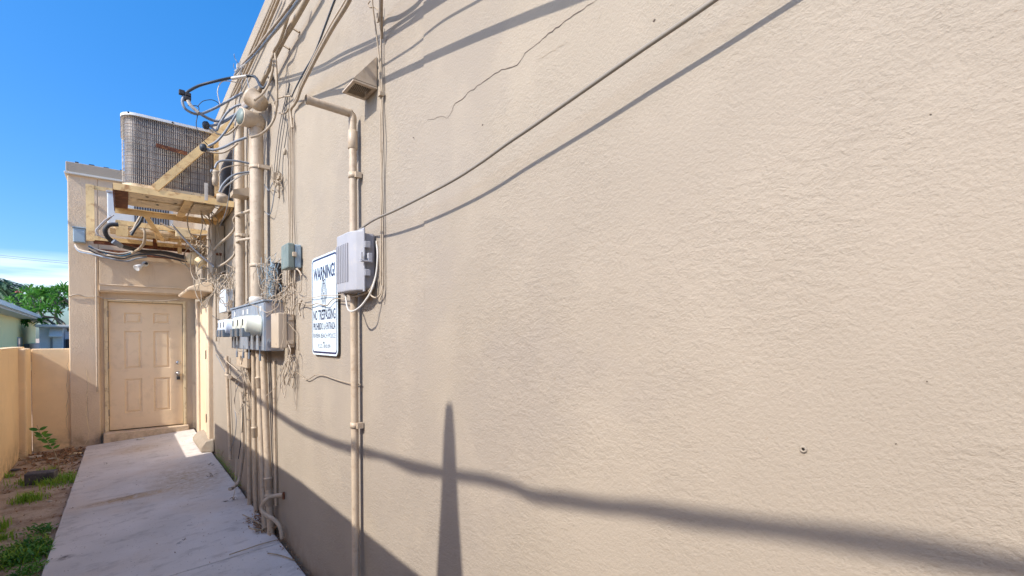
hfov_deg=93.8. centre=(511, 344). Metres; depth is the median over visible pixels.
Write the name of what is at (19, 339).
window
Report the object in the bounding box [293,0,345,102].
cable
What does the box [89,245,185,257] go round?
cable
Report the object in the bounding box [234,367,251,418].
wire tangle
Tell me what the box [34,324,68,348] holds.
white outbuilding
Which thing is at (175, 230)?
cable
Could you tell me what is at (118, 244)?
tape band
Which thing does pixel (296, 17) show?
flexible conduit
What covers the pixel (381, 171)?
cable
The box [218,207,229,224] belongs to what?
cable
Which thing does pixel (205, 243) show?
cable
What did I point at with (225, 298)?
phone box
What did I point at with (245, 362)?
utility box
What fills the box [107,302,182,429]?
door
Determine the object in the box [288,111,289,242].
cable
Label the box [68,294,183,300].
cable
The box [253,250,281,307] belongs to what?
wire tangle
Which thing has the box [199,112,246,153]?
service splice
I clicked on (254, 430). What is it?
conduit
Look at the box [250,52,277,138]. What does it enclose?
cable
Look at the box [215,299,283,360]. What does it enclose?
meter cabinet
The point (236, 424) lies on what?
cable
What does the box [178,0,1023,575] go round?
long building
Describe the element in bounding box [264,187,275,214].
cable
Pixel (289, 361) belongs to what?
wire tangle
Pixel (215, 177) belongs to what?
entry fitting
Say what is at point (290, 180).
cable
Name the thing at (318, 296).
cable
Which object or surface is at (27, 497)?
grass
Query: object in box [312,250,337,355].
warning sign
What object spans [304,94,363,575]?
wall conduit
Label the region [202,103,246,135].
service splice
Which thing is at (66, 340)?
doorway
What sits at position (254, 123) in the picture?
service mast
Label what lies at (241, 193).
bracket shelf
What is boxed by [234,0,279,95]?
cable
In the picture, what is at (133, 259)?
cable
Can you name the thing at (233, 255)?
cable
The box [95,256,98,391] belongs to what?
drain pipe
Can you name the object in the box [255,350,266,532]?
conduit
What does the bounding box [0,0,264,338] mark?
sky
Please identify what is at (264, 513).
flexible hose
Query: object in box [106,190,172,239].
air conditioner
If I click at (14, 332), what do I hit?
yellow house
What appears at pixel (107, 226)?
sleeved hose
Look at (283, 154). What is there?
cable
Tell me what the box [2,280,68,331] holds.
frangipani tree
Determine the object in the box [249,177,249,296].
cable
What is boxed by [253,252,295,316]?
wire tangle
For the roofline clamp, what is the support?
attached to the long building at (672, 302)
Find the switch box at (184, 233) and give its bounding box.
[175,228,190,237]
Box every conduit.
[224,356,232,459]
[228,392,244,490]
[246,349,251,504]
[251,350,258,513]
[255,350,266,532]
[257,0,309,92]
[260,351,274,534]
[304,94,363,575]
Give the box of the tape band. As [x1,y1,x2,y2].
[111,239,122,247]
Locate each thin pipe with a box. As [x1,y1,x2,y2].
[202,240,204,298]
[207,235,208,295]
[214,276,216,340]
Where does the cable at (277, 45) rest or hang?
attached to the flexible conduit at (296, 17)
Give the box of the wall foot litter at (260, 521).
[69,434,312,575]
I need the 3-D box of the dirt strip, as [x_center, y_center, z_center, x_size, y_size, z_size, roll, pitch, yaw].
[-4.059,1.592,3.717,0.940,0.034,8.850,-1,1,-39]
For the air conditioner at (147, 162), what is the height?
0.741 m
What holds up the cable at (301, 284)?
hanging from the phone box at (290, 256)
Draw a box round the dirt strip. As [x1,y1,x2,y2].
[0,447,85,575]
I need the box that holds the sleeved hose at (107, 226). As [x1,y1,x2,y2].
[102,222,183,258]
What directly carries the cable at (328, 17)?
attached to the long building at (672, 302)
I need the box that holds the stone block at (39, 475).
[24,469,57,485]
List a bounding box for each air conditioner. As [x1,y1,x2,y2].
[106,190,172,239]
[120,111,218,214]
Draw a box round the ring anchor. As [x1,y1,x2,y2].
[799,446,807,452]
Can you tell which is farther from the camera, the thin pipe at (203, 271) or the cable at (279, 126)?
the thin pipe at (203, 271)
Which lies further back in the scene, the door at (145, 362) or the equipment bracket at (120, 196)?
the door at (145, 362)
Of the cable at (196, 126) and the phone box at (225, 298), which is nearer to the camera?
the cable at (196, 126)
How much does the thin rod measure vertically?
1.142 m
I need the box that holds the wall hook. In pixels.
[367,1,378,22]
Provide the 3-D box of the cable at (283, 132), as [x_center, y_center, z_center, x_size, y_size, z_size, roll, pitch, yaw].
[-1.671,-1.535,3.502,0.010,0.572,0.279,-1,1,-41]
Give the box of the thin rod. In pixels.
[273,360,277,505]
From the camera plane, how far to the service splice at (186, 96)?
3.75 m
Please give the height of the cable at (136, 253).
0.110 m
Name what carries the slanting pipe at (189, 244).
attached to the utility box at (214, 236)
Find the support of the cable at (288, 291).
attached to the long building at (672, 302)
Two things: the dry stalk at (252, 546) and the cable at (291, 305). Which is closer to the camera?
the cable at (291, 305)
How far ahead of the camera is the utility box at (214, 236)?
5.62 m
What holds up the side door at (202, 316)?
in the long building at (672, 302)
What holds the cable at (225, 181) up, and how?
attached to the long building at (672, 302)
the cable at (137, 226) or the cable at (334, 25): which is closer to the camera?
the cable at (334, 25)
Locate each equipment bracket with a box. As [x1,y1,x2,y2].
[113,120,233,224]
[115,214,206,244]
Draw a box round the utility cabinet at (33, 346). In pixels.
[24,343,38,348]
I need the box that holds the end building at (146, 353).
[64,161,195,447]
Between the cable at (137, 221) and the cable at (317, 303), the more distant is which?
the cable at (137, 221)
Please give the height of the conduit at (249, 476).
1.461 m
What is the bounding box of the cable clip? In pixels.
[378,91,383,97]
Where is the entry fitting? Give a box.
[210,169,219,185]
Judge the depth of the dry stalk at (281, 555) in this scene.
3.35 m
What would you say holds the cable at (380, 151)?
attached to the long building at (672, 302)
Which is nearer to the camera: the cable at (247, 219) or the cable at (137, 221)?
the cable at (247, 219)
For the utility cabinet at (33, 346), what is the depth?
23.59 m
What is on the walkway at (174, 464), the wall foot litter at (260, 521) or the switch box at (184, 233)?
the wall foot litter at (260, 521)
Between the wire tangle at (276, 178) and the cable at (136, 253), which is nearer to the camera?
the wire tangle at (276, 178)
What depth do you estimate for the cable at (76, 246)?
6.69 m
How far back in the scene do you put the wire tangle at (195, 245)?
6.81 m
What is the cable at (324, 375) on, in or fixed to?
attached to the long building at (672, 302)
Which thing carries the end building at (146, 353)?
on the ground at (37, 340)
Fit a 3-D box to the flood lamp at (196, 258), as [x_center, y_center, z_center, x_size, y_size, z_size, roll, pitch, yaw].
[-4.513,-1.189,6.846,0.266,0.231,0.354,-1,1,-39]
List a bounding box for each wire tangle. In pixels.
[180,236,206,277]
[187,207,220,256]
[190,243,228,313]
[216,259,234,312]
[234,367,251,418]
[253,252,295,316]
[271,161,282,198]
[274,285,298,350]
[279,344,295,397]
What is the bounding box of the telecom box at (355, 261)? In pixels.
[336,228,374,294]
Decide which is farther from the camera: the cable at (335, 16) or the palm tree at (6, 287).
the palm tree at (6, 287)
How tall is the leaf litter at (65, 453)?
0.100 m
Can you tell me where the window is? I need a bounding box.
[17,337,22,346]
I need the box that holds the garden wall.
[0,347,70,480]
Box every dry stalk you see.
[229,539,276,554]
[249,527,266,530]
[267,553,294,560]
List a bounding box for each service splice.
[179,75,273,122]
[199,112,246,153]
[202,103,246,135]
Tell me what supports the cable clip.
attached to the cable at (381, 171)
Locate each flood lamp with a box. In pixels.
[133,261,148,270]
[186,252,206,268]
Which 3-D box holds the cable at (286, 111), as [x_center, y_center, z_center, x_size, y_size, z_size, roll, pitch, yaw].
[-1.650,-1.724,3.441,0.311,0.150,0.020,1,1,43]
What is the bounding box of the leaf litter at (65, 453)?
[0,446,85,567]
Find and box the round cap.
[216,193,227,202]
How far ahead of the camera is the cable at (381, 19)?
2.09 m
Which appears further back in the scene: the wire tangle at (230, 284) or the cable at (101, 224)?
the cable at (101, 224)
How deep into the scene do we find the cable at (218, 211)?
5.45 m
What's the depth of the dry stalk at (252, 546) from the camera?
3.49 m
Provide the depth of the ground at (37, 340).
17.51 m
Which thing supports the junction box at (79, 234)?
attached to the end building at (146, 353)
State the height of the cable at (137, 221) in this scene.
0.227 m
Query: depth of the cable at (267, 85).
3.41 m
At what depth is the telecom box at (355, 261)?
2.25 m
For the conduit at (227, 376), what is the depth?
5.35 m
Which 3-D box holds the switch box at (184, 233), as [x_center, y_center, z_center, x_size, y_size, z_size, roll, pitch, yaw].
[-4.307,-1.463,6.272,0.160,0.110,0.060,-1,1,-39]
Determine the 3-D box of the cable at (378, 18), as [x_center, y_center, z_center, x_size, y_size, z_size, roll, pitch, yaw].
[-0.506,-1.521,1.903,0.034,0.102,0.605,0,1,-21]
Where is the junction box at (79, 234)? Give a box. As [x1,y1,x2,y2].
[72,226,85,243]
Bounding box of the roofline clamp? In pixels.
[233,56,250,79]
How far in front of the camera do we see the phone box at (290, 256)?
3.19 m
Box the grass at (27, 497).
[0,465,76,571]
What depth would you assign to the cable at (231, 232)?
4.79 m
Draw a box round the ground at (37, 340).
[31,339,38,449]
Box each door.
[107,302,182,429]
[200,300,205,431]
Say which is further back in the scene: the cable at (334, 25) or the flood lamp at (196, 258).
the flood lamp at (196, 258)
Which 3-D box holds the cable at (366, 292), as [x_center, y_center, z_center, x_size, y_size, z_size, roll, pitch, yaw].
[-0.725,-0.355,2.297,0.302,0.251,0.027,1,1,42]
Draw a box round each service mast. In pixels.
[235,87,267,306]
[236,107,270,303]
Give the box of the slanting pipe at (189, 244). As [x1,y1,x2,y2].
[171,224,213,267]
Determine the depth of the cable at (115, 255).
6.52 m
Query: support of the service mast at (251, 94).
attached to the long building at (672, 302)
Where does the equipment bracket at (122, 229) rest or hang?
attached to the long building at (672, 302)
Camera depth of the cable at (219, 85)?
3.77 m
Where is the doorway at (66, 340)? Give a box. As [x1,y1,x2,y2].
[65,339,68,347]
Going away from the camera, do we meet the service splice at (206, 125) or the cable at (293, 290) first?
the cable at (293, 290)
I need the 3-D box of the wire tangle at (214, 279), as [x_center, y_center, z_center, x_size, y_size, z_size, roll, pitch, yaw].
[-3.548,-0.750,5.597,0.334,0.784,0.712,-1,1,-39]
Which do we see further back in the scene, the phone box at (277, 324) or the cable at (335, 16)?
the phone box at (277, 324)
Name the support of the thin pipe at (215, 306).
attached to the long building at (672, 302)
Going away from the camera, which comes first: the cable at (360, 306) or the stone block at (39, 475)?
the cable at (360, 306)
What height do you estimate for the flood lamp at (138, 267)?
0.177 m
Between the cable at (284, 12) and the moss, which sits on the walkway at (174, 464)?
the moss
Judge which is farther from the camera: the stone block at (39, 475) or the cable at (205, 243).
the cable at (205, 243)
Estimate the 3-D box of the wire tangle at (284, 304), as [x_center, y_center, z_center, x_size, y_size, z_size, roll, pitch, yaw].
[-1.593,-0.192,3.350,0.118,0.461,0.285,-1,1,-39]
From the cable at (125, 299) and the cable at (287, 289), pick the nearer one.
the cable at (287, 289)
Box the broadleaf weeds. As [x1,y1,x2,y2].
[0,522,58,575]
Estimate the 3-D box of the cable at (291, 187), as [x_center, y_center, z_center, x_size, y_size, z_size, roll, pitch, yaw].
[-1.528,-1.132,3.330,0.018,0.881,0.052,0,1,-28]
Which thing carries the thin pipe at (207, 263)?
attached to the long building at (672, 302)
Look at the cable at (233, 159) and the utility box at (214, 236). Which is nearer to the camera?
the cable at (233, 159)
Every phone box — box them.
[219,288,233,312]
[271,313,294,347]
[281,243,300,270]
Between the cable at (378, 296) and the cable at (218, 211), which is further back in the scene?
the cable at (218, 211)
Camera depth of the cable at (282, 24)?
2.78 m
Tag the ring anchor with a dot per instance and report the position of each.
(803, 449)
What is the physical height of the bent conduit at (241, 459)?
0.901 m
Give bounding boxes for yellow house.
[0,299,51,347]
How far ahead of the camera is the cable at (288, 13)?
2.88 m
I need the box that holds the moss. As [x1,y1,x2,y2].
[215,450,240,482]
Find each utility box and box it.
[208,224,223,274]
[236,351,250,367]
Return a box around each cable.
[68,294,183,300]
[74,244,146,258]
[74,245,146,261]
[88,246,184,258]
[88,249,186,261]
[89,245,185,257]
[89,248,184,259]
[95,215,113,238]
[130,216,140,232]
[130,216,143,235]
[131,228,146,253]
[160,222,207,235]
[188,105,216,151]
[200,225,208,248]
[210,206,225,218]
[213,209,249,250]
[214,159,248,168]
[217,80,242,104]
[218,165,248,175]
[218,171,248,191]
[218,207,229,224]
[219,80,242,226]
[219,237,249,266]
[220,173,248,193]
[230,383,238,450]
[232,0,275,95]
[232,458,236,499]
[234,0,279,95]
[234,0,295,73]
[234,0,300,74]
[238,392,243,458]
[246,133,248,298]
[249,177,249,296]
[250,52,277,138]
[254,58,274,101]
[260,0,301,50]
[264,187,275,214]
[265,0,291,75]
[274,82,289,169]
[274,95,290,114]
[276,85,289,171]
[278,88,288,172]
[282,126,287,175]
[286,270,288,313]
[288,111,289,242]
[288,270,290,313]
[289,0,351,128]
[289,125,290,242]
[290,270,292,314]
[291,0,335,97]
[291,118,292,242]
[292,122,293,242]
[292,270,294,314]
[292,298,344,310]
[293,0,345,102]
[293,268,301,292]
[295,371,360,384]
[296,294,342,305]
[298,300,302,315]
[345,244,378,311]
[348,241,378,297]
[358,0,718,229]
[369,285,382,298]
[372,0,381,284]
[377,0,379,21]
[379,22,383,299]
[380,0,382,38]
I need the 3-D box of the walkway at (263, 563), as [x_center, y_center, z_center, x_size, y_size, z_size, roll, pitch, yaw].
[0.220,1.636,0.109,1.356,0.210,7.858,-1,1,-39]
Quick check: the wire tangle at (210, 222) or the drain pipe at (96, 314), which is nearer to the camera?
the wire tangle at (210, 222)
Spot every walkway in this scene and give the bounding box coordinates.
[41,429,279,575]
[173,543,305,575]
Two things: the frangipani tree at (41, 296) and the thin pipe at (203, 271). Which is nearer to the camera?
the thin pipe at (203, 271)
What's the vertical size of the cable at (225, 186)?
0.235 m
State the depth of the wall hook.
2.19 m
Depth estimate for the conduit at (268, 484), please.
3.82 m
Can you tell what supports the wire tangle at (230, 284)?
attached to the long building at (672, 302)
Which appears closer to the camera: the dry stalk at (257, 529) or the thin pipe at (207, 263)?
the dry stalk at (257, 529)
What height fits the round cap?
0.094 m
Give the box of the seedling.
[29,426,59,472]
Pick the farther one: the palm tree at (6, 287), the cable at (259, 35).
the palm tree at (6, 287)
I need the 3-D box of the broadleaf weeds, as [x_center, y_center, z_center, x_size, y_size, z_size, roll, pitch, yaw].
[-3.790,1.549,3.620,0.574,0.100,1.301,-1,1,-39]
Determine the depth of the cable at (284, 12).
2.90 m
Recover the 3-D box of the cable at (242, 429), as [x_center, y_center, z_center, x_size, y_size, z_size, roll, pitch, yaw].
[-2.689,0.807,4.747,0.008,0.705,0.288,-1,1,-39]
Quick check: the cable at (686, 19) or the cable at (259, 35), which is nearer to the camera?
the cable at (686, 19)
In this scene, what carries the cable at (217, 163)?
attached to the long building at (672, 302)
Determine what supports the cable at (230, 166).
attached to the long building at (672, 302)
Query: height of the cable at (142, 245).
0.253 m
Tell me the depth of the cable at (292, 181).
3.31 m
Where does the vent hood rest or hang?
attached to the long building at (672, 302)
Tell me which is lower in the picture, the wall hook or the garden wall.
the garden wall
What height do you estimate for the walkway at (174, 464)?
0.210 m
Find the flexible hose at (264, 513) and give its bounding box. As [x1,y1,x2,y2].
[259,492,284,538]
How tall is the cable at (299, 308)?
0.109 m
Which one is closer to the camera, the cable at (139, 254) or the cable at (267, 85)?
the cable at (267, 85)
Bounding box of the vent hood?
[342,57,376,100]
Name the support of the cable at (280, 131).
attached to the long building at (672, 302)
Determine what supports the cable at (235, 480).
attached to the long building at (672, 302)
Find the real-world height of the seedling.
0.615 m
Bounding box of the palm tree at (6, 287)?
[0,278,33,307]
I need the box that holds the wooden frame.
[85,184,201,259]
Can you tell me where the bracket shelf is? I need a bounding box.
[230,187,248,199]

